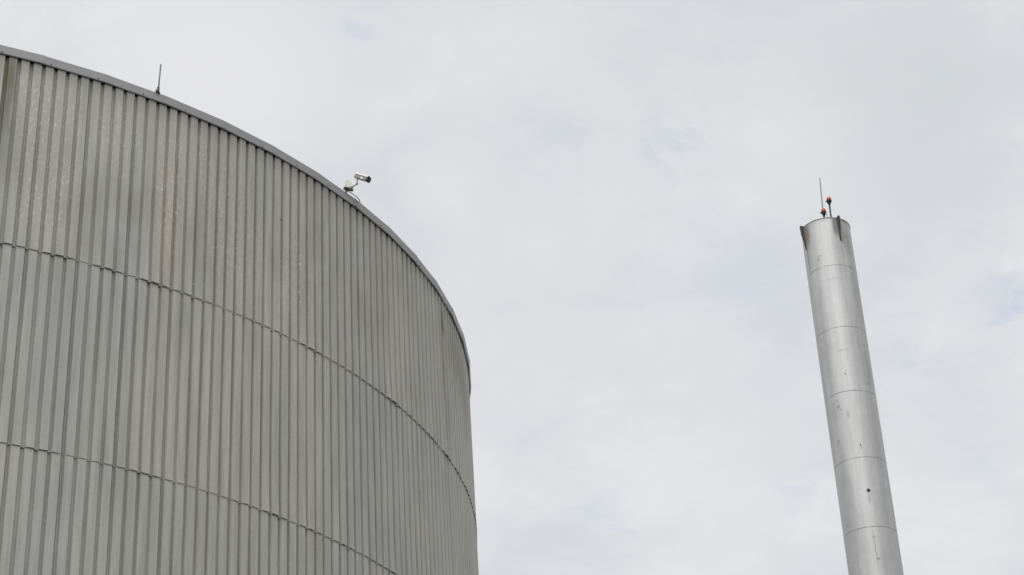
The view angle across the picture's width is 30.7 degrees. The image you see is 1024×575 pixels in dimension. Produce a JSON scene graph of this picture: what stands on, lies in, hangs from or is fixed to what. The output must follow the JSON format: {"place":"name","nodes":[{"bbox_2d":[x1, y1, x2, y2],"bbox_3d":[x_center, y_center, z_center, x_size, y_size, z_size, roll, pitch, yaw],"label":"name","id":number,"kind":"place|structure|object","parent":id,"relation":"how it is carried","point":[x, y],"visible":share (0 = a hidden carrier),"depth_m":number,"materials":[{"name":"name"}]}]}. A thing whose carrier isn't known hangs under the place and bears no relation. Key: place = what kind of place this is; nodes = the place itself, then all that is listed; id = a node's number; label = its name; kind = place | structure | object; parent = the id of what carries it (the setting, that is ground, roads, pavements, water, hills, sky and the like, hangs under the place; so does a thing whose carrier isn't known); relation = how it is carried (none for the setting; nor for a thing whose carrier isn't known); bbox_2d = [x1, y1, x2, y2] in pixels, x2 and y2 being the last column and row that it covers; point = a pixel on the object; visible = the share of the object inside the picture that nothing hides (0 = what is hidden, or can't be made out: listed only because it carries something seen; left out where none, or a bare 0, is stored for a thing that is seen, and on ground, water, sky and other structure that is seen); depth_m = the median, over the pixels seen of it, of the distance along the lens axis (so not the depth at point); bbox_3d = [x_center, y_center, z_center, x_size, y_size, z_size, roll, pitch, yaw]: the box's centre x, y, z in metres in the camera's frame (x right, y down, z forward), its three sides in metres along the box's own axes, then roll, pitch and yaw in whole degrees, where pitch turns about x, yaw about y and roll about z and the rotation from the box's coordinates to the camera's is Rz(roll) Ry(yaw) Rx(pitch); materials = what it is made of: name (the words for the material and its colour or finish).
{"place":"outdoors","nodes":[
{"label":"outdoors","id":0,"kind":"place"},
{"bbox_2d":[0,0,1023,574],"label":"sky","id":1,"kind":"structure","parent":0,"point":[608,201],"materials":[{"name":"white"}]},
{"label":"ground","id":2,"kind":"structure","parent":0,"visible":0},
{"bbox_2d":[0,45,478,574],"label":"storage tank","id":3,"kind":"object","parent":2,"relation":"on","point":[226,347],"visible":1,"depth_m":37.32,"materials":[{"name":"metal"}]},
{"bbox_2d":[155,64,161,93],"bbox_3d":[-7.420,-4.382,39.157,0.099,0.727,0.106,-4,-31,0],"label":"whip antenna","id":4,"kind":"object","parent":3,"relation":"attached to","point":[157,89],"visible":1,"depth_m":39.05,"materials":[{"name":"black plastic"}]},
{"bbox_2d":[343,172,370,205],"bbox_3d":[-3.557,-2.316,42.545,0.518,0.690,0.673,13,-35,-26],"label":"security camera","id":5,"kind":"object","parent":3,"relation":"attached to","point":[349,186],"visible":1,"depth_m":42.52,"materials":[{"name":"white plastic"}]},
{"bbox_2d":[800,215,903,574],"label":"chimney","id":6,"kind":"object","parent":2,"relation":"on","point":[870,534],"visible":1,"depth_m":60.44,"materials":[{"name":"metal"}]},
{"bbox_2d":[819,178,823,217],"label":"rod antenna","id":7,"kind":"object","parent":6,"relation":"on","point":[821,193],"visible":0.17,"depth_m":65.69,"materials":[{"name":"grey metal"}]},
{"bbox_2d":[820,208,827,216],"bbox_3d":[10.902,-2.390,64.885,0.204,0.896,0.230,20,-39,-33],"label":"warning light","id":8,"kind":"object","parent":6,"relation":"on","point":[823,212],"visible":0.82,"depth_m":64.97,"materials":[{"name":"red plastic"}]},
{"bbox_2d":[825,197,831,216],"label":"warning light","id":9,"kind":"object","parent":6,"relation":"on","point":[828,200],"visible":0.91,"depth_m":65.20,"materials":[{"name":"red plastic"}]}
]}

